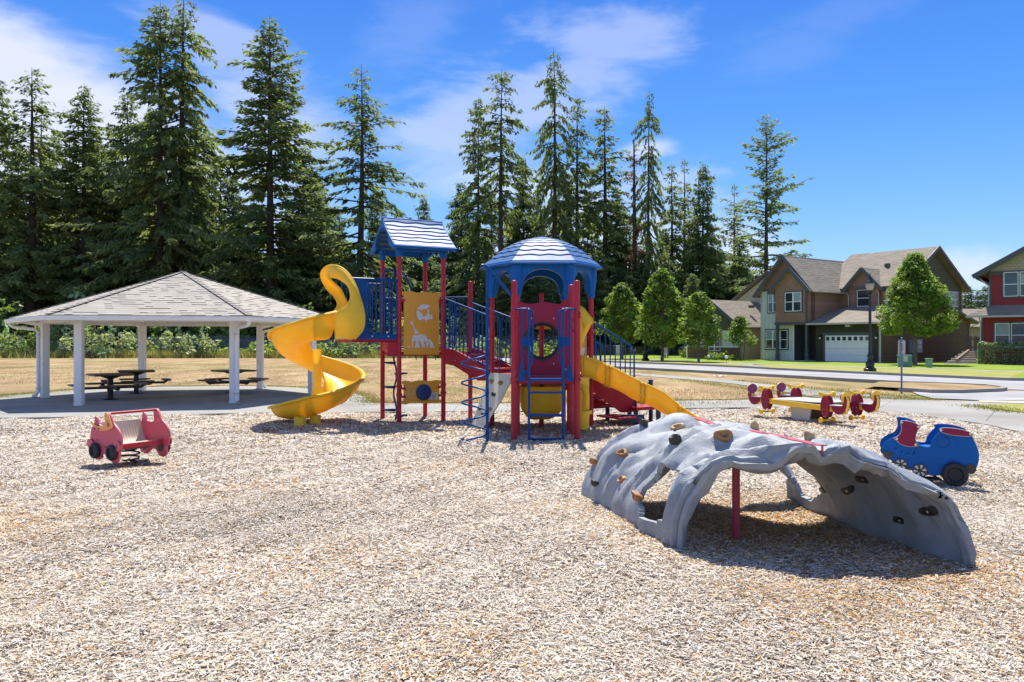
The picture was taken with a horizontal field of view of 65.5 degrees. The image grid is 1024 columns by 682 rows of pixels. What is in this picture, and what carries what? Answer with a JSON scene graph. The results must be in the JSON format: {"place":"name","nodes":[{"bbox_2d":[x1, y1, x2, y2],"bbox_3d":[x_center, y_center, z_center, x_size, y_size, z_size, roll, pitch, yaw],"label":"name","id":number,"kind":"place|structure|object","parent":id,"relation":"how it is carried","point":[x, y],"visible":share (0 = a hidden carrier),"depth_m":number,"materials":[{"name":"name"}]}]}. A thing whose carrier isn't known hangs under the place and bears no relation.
{"place":"outdoors","nodes":[
{"label":"outdoors","id":0,"kind":"place"},
{"bbox_2d":[0,358,1023,431],"bbox_3d":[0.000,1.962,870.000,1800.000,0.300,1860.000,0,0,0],"label":"ground","id":1,"kind":"structure","parent":0,"point":[176,363],"depth_m":40.63,"materials":[{"name":"beige plant"}]},
{"bbox_2d":[0,331,34,354],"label":"shrub","id":2,"kind":"object","parent":1,"relation":"on","point":[17,344],"visible":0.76,"depth_m":85.99,"materials":[{"name":"green plant"}]},
{"bbox_2d":[57,325,110,356],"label":"shrub","id":3,"kind":"object","parent":1,"relation":"on","point":[67,346],"visible":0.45,"depth_m":85.42,"materials":[{"name":"green plant"}]},
{"bbox_2d":[90,326,136,357],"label":"shrub","id":4,"kind":"object","parent":1,"relation":"on","point":[98,346],"visible":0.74,"depth_m":85.45,"materials":[{"name":"green plant"}]},
{"bbox_2d":[174,326,222,354],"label":"shrub","id":5,"kind":"object","parent":1,"relation":"on","point":[202,342],"visible":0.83,"depth_m":84.91,"materials":[{"name":"green plant"}]},
{"bbox_2d":[317,339,352,357],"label":"shrub","id":6,"kind":"object","parent":1,"relation":"on","point":[328,352],"visible":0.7,"depth_m":84.56,"materials":[{"name":"green plant"}]},
{"bbox_2d":[0,345,670,357],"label":"long grass","id":7,"kind":"structure","parent":1,"relation":"on","point":[176,354],"depth_m":84.61,"materials":[{"name":"green plant"}]},
{"bbox_2d":[331,339,370,354],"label":"shrub","id":8,"kind":"object","parent":1,"relation":"on","point":[362,345],"visible":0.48,"depth_m":86.14,"materials":[{"name":"green plant"}]},
{"bbox_2d":[0,373,1023,431],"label":"concrete walk","id":9,"kind":"structure","parent":1,"relation":"on","point":[59,404],"depth_m":22.41,"materials":[{"name":"grey concrete"}]},
{"bbox_2d":[67,373,151,399],"bbox_3d":[-12.300,1.392,24.367,2.150,0.788,2.150,0,0,-40],"label":"picnic table","id":10,"kind":"object","parent":9,"relation":"on","point":[110,387],"visible":0.83,"depth_m":24.27,"materials":[{"name":"black metal"}]},
{"bbox_2d":[101,370,171,393],"bbox_3d":[-12.810,1.392,27.136,2.150,0.788,2.150,0,0,-28],"label":"picnic table","id":11,"kind":"object","parent":9,"relation":"on","point":[137,373],"visible":0.88,"depth_m":27.02,"materials":[{"name":"black metal"}]},
{"bbox_2d":[4,271,322,405],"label":"picnic pavilion","id":12,"kind":"structure","parent":9,"relation":"on","point":[182,298],"depth_m":23.41,"materials":[{"name":"white wood"}]},
{"bbox_2d":[197,369,268,392],"bbox_3d":[-9.637,1.392,27.554,2.150,0.788,2.150,0,0,42],"label":"picnic table","id":13,"kind":"object","parent":9,"relation":"on","point":[209,381],"visible":0.66,"depth_m":27.20,"materials":[{"name":"black metal"}]},
{"bbox_2d":[0,406,1023,681],"bbox_3d":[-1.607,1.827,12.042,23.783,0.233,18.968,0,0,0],"label":"wood chips","id":14,"kind":"object","parent":1,"relation":"on","point":[48,500],"visible":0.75,"depth_m":6.40,"materials":[{"name":"beige wood"}]},
{"bbox_2d":[87,408,171,462],"bbox_3d":[-5.656,1.418,11.792,0.814,0.789,0.920,0,0,31],"label":"spring car","id":15,"kind":"object","parent":14,"relation":"on","point":[111,439],"visible":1,"depth_m":11.77,"materials":[{"name":"plastic"}]},
{"bbox_2d":[267,217,699,440],"bbox_3d":[-0.732,-0.482,16.850,9.559,4.664,5.264,0,0,0],"label":"play structure","id":16,"kind":"object","parent":14,"relation":"on","point":[541,383],"visible":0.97,"depth_m":17.11,"materials":[{"name":"blue plastic"}]},
{"bbox_2d":[581,413,976,569],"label":"climbing arch","id":17,"kind":"structure","parent":14,"relation":"on","point":[869,492],"depth_m":7.40,"materials":[{"name":"plastic"}]},
{"bbox_2d":[747,382,880,422],"bbox_3d":[6.870,1.423,18.300,1.470,0.794,2.760,0,0,-30],"label":"seesaw","id":18,"kind":"object","parent":14,"relation":"on","point":[823,408],"visible":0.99,"depth_m":17.95,"materials":[{"name":"metal"}]},
{"bbox_2d":[880,417,978,486],"bbox_3d":[5.353,1.411,10.259,1.087,0.806,0.688,0,0,21],"label":"spring train","id":19,"kind":"object","parent":14,"relation":"on","point":[948,454],"visible":0.97,"depth_m":10.02,"materials":[{"name":"blue plastic"}]},
{"bbox_2d":[682,270,769,358],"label":"green house","id":20,"kind":"structure","parent":1,"relation":"on","point":[745,303],"depth_m":75.71,"materials":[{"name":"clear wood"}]},
{"bbox_2d":[613,366,1006,392],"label":"kerb","id":21,"kind":"structure","parent":1,"relation":"on","point":[1000,389],"depth_m":35.45,"materials":[{"name":"grey concrete"}]},
{"bbox_2d":[898,337,904,393],"bbox_3d":[13.403,0.858,27.348,0.270,1.985,0.098,0,0,0],"label":"sign post","id":22,"kind":"object","parent":1,"relation":"on","point":[901,346],"visible":0.96,"depth_m":27.32,"materials":[{"name":"grey metal"}]},
{"bbox_2d":[961,286,981,308],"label":"fir tree","id":23,"kind":"object","parent":1,"relation":"on","point":[969,304],"visible":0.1,"depth_m":139.24,"materials":[{"name":"green plant"}]},
{"bbox_2d":[977,341,1023,364],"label":"hedge","id":24,"kind":"object","parent":1,"relation":"on","point":[1008,345],"visible":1,"depth_m":57.71,"materials":[{"name":"green plant"}]},
{"bbox_2d":[0,0,1023,305],"label":"sky","id":25,"kind":"structure","parent":0,"point":[906,117],"materials":[{"name":"blue"}]},
{"bbox_2d":[502,358,1023,389],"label":"road","id":26,"kind":"structure","parent":0,"point":[1016,385],"depth_m":42.68,"materials":[{"name":"grey asphalt"}]},
{"bbox_2d":[502,357,1023,380],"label":"kerb","id":27,"kind":"structure","parent":26,"relation":"on","point":[919,375],"depth_m":44.47,"materials":[{"name":"grey concrete"}]},
{"bbox_2d":[545,354,1023,377],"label":"green lawn","id":28,"kind":"structure","parent":0,"point":[969,367],"depth_m":57.58,"materials":[{"name":"green plant"}]},
{"bbox_2d":[641,263,686,354],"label":"fir tree","id":29,"kind":"object","parent":28,"relation":"on","point":[656,351],"visible":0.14,"depth_m":98.14,"materials":[{"name":"green plant"}]},
{"bbox_2d":[672,273,700,354],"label":"fir tree","id":30,"kind":"object","parent":28,"relation":"on","point":[691,287],"visible":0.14,"depth_m":98.04,"materials":[{"name":"green plant"}]},
{"bbox_2d":[723,315,758,359],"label":"ornamental tree","id":31,"kind":"object","parent":28,"relation":"on","point":[738,326],"visible":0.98,"depth_m":70.26,"materials":[{"name":"green plant"}]},
{"bbox_2d":[752,246,978,362],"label":"brown house","id":32,"kind":"structure","parent":28,"relation":"on","point":[813,309],"depth_m":68.76,"materials":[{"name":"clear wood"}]},
{"bbox_2d":[765,329,788,349],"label":"window","id":33,"kind":"structure","parent":32,"relation":"in","point":[770,334],"depth_m":70.38,"materials":[{"name":"white glass"}]},
{"bbox_2d":[784,290,802,312],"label":"window","id":34,"kind":"structure","parent":32,"relation":"in","point":[793,300],"depth_m":68.15,"materials":[{"name":"white glass"}]},
{"bbox_2d":[823,332,872,361],"bbox_3d":[27.285,0.500,64.801,0.062,2.400,4.366,0,0,-35],"label":"garage door","id":35,"kind":"structure","parent":32,"relation":"in","point":[856,343],"depth_m":64.83,"materials":[{"name":"white metal"}]},
{"bbox_2d":[856,289,868,306],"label":"window","id":36,"kind":"structure","parent":32,"relation":"in","point":[862,298],"depth_m":68.26,"materials":[{"name":"white glass"}]},
{"bbox_2d":[874,251,961,364],"bbox_3d":[29.145,-2.370,57.202,5.590,8.147,6.235,0,0,27],"label":"maple tree","id":37,"kind":"object","parent":28,"relation":"on","point":[911,278],"visible":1,"depth_m":56.05,"materials":[{"name":"green plant"}]},
{"bbox_2d":[944,349,977,363],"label":"garden steps","id":38,"kind":"structure","parent":28,"relation":"on","point":[967,357],"depth_m":60.50,"materials":[{"name":"concrete"}]},
{"bbox_2d":[961,309,980,357],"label":"distant house","id":39,"kind":"structure","parent":28,"relation":"on","point":[974,330],"depth_m":79.28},
{"bbox_2d":[966,246,1023,363],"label":"red house","id":40,"kind":"structure","parent":28,"relation":"on","point":[1001,314],"depth_m":59.21,"materials":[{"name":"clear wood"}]},
{"bbox_2d":[993,322,1010,348],"bbox_3d":[36.444,-0.432,59.173,1.169,2.008,0.070,0,0,37],"label":"window","id":41,"kind":"structure","parent":40,"relation":"in","point":[1001,330],"depth_m":59.21,"materials":[{"name":"white glass"}]},
{"bbox_2d":[1002,270,1019,297],"bbox_3d":[37.074,-4.215,59.138,1.168,2.037,0.070,0,0,37],"label":"window","id":42,"kind":"structure","parent":40,"relation":"in","point":[1010,282],"depth_m":59.18,"materials":[{"name":"white glass"}]},
{"bbox_2d":[1009,321,1023,348],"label":"window","id":43,"kind":"structure","parent":40,"relation":"in","point":[1017,328],"depth_m":58.62,"materials":[{"name":"white glass"}]},
{"bbox_2d":[587,356,1023,371],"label":"pavement","id":44,"kind":"structure","parent":0,"point":[838,366],"depth_m":52.88,"materials":[{"name":"concrete"}]},
{"bbox_2d":[633,267,693,360],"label":"maple tree","id":45,"kind":"object","parent":44,"relation":"on","point":[653,314],"visible":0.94,"depth_m":68.39,"materials":[{"name":"green plant"}]},
{"bbox_2d":[676,290,724,361],"bbox_3d":[15.372,-1.218,64.939,3.725,5.846,4.602,0,0,0],"label":"maple tree","id":46,"kind":"object","parent":44,"relation":"on","point":[698,310],"visible":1,"depth_m":64.23,"materials":[{"name":"green plant"}]},
{"bbox_2d":[593,357,1022,377],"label":"verge","id":47,"kind":"structure","parent":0,"point":[963,373],"depth_m":47.37,"materials":[{"name":"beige plant"}]},
{"bbox_2d":[593,282,648,358],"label":"maple tree","id":48,"kind":"object","parent":47,"relation":"on","point":[620,299],"visible":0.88,"depth_m":75.24,"materials":[{"name":"green plant"}]},
{"bbox_2d":[863,274,876,370],"bbox_3d":[20.152,-1.060,44.808,0.677,5.520,0.678,0,0,0],"label":"street lamp","id":49,"kind":"object","parent":47,"relation":"on","point":[869,284],"visible":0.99,"depth_m":44.73,"materials":[{"name":"black metal"}]},
{"bbox_2d":[865,382,999,388],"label":"verge island","id":50,"kind":"structure","parent":0,"point":[926,385],"depth_m":30.23,"materials":[{"name":"beige plant"}]},
{"bbox_2d":[914,391,1023,399],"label":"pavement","id":51,"kind":"structure","parent":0,"point":[1010,395],"depth_m":25.97,"materials":[{"name":"concrete"}]},
{"label":"forest floor","id":52,"kind":"structure","parent":0,"visible":0},
{"bbox_2d":[0,322,29,351],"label":"shrub","id":53,"kind":"object","parent":52,"relation":"on","point":[7,336],"visible":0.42,"depth_m":88.20,"materials":[{"name":"green plant"}]},
{"bbox_2d":[0,144,29,232],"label":"fir tree","id":54,"kind":"object","parent":52,"relation":"on","point":[12,159],"visible":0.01,"depth_m":134.19,"materials":[{"name":"green plant"}]},
{"bbox_2d":[0,298,31,349],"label":"understorey tree","id":55,"kind":"object","parent":52,"relation":"on","point":[8,308],"visible":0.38,"depth_m":95.27,"materials":[{"name":"green plant"}]},
{"bbox_2d":[0,81,55,338],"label":"fir tree","id":56,"kind":"object","parent":52,"relation":"on","point":[4,131],"visible":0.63,"depth_m":112.72,"materials":[{"name":"green plant"}]},
{"bbox_2d":[0,103,80,312],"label":"fir tree","id":57,"kind":"object","parent":52,"relation":"on","point":[46,241],"visible":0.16,"depth_m":120.76,"materials":[{"name":"green plant"}]},
{"bbox_2d":[16,199,90,309],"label":"fir tree","id":58,"kind":"object","parent":52,"relation":"on","point":[77,249],"visible":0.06,"depth_m":123.37,"materials":[{"name":"green plant"}]},
{"bbox_2d":[0,69,107,351],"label":"fir tree","id":59,"kind":"object","parent":52,"relation":"on","point":[31,185],"visible":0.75,"depth_m":113.11,"materials":[{"name":"green plant"}]},
{"bbox_2d":[35,291,106,349],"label":"understorey tree","id":60,"kind":"object","parent":52,"relation":"on","point":[55,329],"visible":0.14,"depth_m":93.31,"materials":[{"name":"green plant"}]},
{"bbox_2d":[0,85,152,347],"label":"fir tree","id":61,"kind":"object","parent":52,"relation":"on","point":[72,168],"visible":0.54,"depth_m":113.46,"materials":[{"name":"green plant"}]},
{"bbox_2d":[53,91,156,335],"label":"fir tree","id":62,"kind":"object","parent":52,"relation":"on","point":[128,116],"visible":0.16,"depth_m":120.10,"materials":[{"name":"green plant"}]},
{"bbox_2d":[119,329,154,351],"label":"shrub","id":63,"kind":"object","parent":52,"relation":"on","point":[148,342],"visible":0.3,"depth_m":88.49,"materials":[{"name":"green plant"}]},
{"bbox_2d":[128,326,172,351],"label":"understorey tree","id":64,"kind":"object","parent":52,"relation":"on","point":[157,330],"visible":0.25,"depth_m":96.84,"materials":[{"name":"green plant"}]},
{"bbox_2d":[51,2,263,351],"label":"fir tree","id":65,"kind":"object","parent":52,"relation":"on","point":[161,216],"visible":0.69,"depth_m":111.19,"materials":[{"name":"green plant"}]},
{"bbox_2d":[157,326,194,353],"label":"shrub","id":66,"kind":"object","parent":52,"relation":"on","point":[169,340],"visible":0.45,"depth_m":87.82,"materials":[{"name":"green plant"}]},
{"bbox_2d":[125,0,251,349],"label":"fir tree","id":67,"kind":"object","parent":52,"relation":"on","point":[185,199],"visible":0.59,"depth_m":113.84,"materials":[{"name":"green plant"}]},
{"bbox_2d":[186,326,228,349],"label":"understorey tree","id":68,"kind":"object","parent":52,"relation":"on","point":[197,328],"visible":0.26,"depth_m":97.58,"materials":[{"name":"green plant"}]},
{"bbox_2d":[185,240,245,347],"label":"fir tree","id":69,"kind":"object","parent":52,"relation":"on","point":[221,279],"visible":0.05,"depth_m":118.67,"materials":[{"name":"green plant"}]},
{"bbox_2d":[186,155,263,285],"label":"fir tree","id":70,"kind":"object","parent":52,"relation":"on","point":[215,183],"visible":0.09,"depth_m":125.48,"materials":[{"name":"green plant"}]},
{"bbox_2d":[193,185,265,346],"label":"fir tree","id":71,"kind":"object","parent":52,"relation":"on","point":[233,260],"visible":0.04,"depth_m":126.28,"materials":[{"name":"green plant"}]},
{"bbox_2d":[212,326,254,350],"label":"understorey tree","id":72,"kind":"object","parent":52,"relation":"on","point":[243,331],"visible":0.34,"depth_m":97.61,"materials":[{"name":"green plant"}]},
{"bbox_2d":[188,17,368,343],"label":"fir tree","id":73,"kind":"object","parent":52,"relation":"on","point":[236,241],"visible":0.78,"depth_m":112.85,"materials":[{"name":"green plant"}]},
{"bbox_2d":[274,146,341,352],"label":"fir tree","id":74,"kind":"object","parent":52,"relation":"on","point":[321,227],"visible":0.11,"depth_m":120.45,"materials":[{"name":"green plant"}]},
{"bbox_2d":[289,260,334,348],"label":"fir tree","id":75,"kind":"object","parent":52,"relation":"on","point":[307,288],"visible":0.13,"depth_m":117.14,"materials":[{"name":"green plant"}]},
{"bbox_2d":[134,335,556,352],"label":"chain link fence","id":76,"kind":"object","parent":52,"relation":"on","point":[325,341],"visible":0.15,"depth_m":94.60,"materials":[{"name":"grey metal"}]},
{"bbox_2d":[319,249,379,352],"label":"fir tree","id":77,"kind":"object","parent":52,"relation":"on","point":[348,298],"visible":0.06,"depth_m":118.47,"materials":[{"name":"green plant"}]},
{"bbox_2d":[271,64,448,350],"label":"fir tree","id":78,"kind":"object","parent":52,"relation":"on","point":[357,269],"visible":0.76,"depth_m":114.13,"materials":[{"name":"green plant"}]},
{"bbox_2d":[364,193,380,307],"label":"fir tree","id":79,"kind":"object","parent":52,"relation":"on","point":[371,237],"visible":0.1,"depth_m":138.63,"materials":[{"name":"green plant"}]},
{"bbox_2d":[367,256,410,348],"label":"fir tree","id":80,"kind":"object","parent":52,"relation":"on","point":[408,275],"visible":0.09,"depth_m":128.24,"materials":[{"name":"green plant"}]},
{"bbox_2d":[402,257,437,318],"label":"fir tree","id":81,"kind":"object","parent":52,"relation":"on","point":[430,276],"visible":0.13,"depth_m":128.34,"materials":[{"name":"green plant"}]},
{"bbox_2d":[413,197,438,291],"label":"fir tree","id":82,"kind":"object","parent":52,"relation":"on","point":[423,208],"visible":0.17,"depth_m":134.96,"materials":[{"name":"green plant"}]},
{"bbox_2d":[431,244,473,344],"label":"fir tree","id":83,"kind":"object","parent":52,"relation":"on","point":[452,258],"visible":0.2,"depth_m":116.14,"materials":[{"name":"green plant"}]},
{"bbox_2d":[421,182,485,341],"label":"fir tree","id":84,"kind":"object","parent":52,"relation":"on","point":[455,205],"visible":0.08,"depth_m":121.40,"materials":[{"name":"green plant"}]},
{"bbox_2d":[439,303,476,348],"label":"understorey tree","id":85,"kind":"object","parent":52,"relation":"on","point":[465,310],"visible":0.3,"depth_m":100.82,"materials":[{"name":"green plant"}]},
{"bbox_2d":[432,98,514,342],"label":"fir tree","id":86,"kind":"object","parent":52,"relation":"on","point":[479,156],"visible":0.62,"depth_m":111.50,"materials":[{"name":"green plant"}]},
{"bbox_2d":[462,270,503,340],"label":"fir tree","id":87,"kind":"object","parent":52,"relation":"on","point":[481,301],"visible":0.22,"depth_m":103.41,"materials":[{"name":"green plant"}]},
{"bbox_2d":[455,72,546,315],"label":"fir tree","id":88,"kind":"object","parent":52,"relation":"on","point":[501,203],"visible":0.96,"depth_m":107.48,"materials":[{"name":"green plant"}]},
{"bbox_2d":[479,276,530,352],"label":"fir tree","id":89,"kind":"object","parent":52,"relation":"on","point":[505,303],"visible":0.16,"depth_m":100.17,"materials":[{"name":"green plant"}]},
{"bbox_2d":[503,155,550,303],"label":"fir tree","id":90,"kind":"object","parent":52,"relation":"on","point":[524,207],"visible":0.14,"depth_m":115.55,"materials":[{"name":"green plant"}]},
{"bbox_2d":[498,277,557,353],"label":"fir tree","id":91,"kind":"object","parent":52,"relation":"on","point":[536,287],"visible":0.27,"depth_m":98.48,"materials":[{"name":"green plant"}]},
{"bbox_2d":[524,52,588,305],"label":"fir tree","id":92,"kind":"object","parent":52,"relation":"on","point":[554,187],"visible":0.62,"depth_m":109.37,"materials":[{"name":"green plant"}]},
{"bbox_2d":[544,97,616,299],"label":"fir tree","id":93,"kind":"object","parent":52,"relation":"on","point":[576,206],"visible":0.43,"depth_m":111.22,"materials":[{"name":"green plant"}]},
{"bbox_2d":[580,250,627,348],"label":"fir tree","id":94,"kind":"object","parent":52,"relation":"on","point":[601,282],"visible":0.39,"depth_m":103.10,"materials":[{"name":"green plant"}]},
{"bbox_2d":[566,108,650,312],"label":"fir tree","id":95,"kind":"object","parent":52,"relation":"on","point":[608,177],"visible":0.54,"depth_m":113.74,"materials":[{"name":"green plant"}]},
{"bbox_2d":[586,186,643,313],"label":"fir tree","id":96,"kind":"object","parent":52,"relation":"on","point":[612,242],"visible":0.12,"depth_m":119.09,"materials":[{"name":"green plant"}]},
{"bbox_2d":[599,210,642,312],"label":"fir tree","id":97,"kind":"object","parent":52,"relation":"on","point":[625,243],"visible":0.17,"depth_m":115.71,"materials":[{"name":"green plant"}]},
{"bbox_2d":[608,267,643,346],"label":"fir tree","id":98,"kind":"object","parent":52,"relation":"on","point":[619,277],"visible":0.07,"depth_m":107.37,"materials":[{"name":"green plant"}]},
{"bbox_2d":[619,140,653,343],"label":"dead tree","id":99,"kind":"object","parent":52,"relation":"on","point":[635,251],"visible":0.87,"depth_m":107.80,"materials":[{"name":"brown plant"}]},
{"bbox_2d":[624,249,654,349],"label":"fir tree","id":100,"kind":"object","parent":52,"relation":"on","point":[646,276],"visible":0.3,"depth_m":106.59,"materials":[{"name":"green plant"}]},
{"bbox_2d":[625,93,677,303],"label":"fir tree","id":101,"kind":"object","parent":52,"relation":"on","point":[649,247],"visible":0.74,"depth_m":107.31,"materials":[{"name":"green plant"}]},
{"bbox_2d":[652,165,694,306],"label":"fir tree","id":102,"kind":"object","parent":52,"relation":"on","point":[672,249],"visible":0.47,"depth_m":117.86,"materials":[{"name":"green plant"}]},
{"bbox_2d":[664,159,705,311],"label":"fir tree","id":103,"kind":"object","parent":52,"relation":"on","point":[684,192],"visible":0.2,"depth_m":122.03,"materials":[{"name":"green plant"}]},
{"bbox_2d":[673,162,738,341],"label":"fir tree","id":104,"kind":"object","parent":52,"relation":"on","point":[701,246],"visible":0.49,"depth_m":112.74,"materials":[{"name":"green plant"}]},
{"bbox_2d":[718,184,749,282],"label":"fir tree","id":105,"kind":"object","parent":52,"relation":"on","point":[734,232],"visible":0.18,"depth_m":124.08,"materials":[{"name":"green plant"}]},
{"bbox_2d":[717,239,759,299],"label":"fir tree","id":106,"kind":"object","parent":52,"relation":"on","point":[739,268],"visible":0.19,"depth_m":112.81,"materials":[{"name":"green plant"}]},
{"bbox_2d":[708,114,814,293],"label":"fir tree","id":107,"kind":"object","parent":52,"relation":"on","point":[770,208],"visible":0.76,"depth_m":103.99,"materials":[{"name":"green plant"}]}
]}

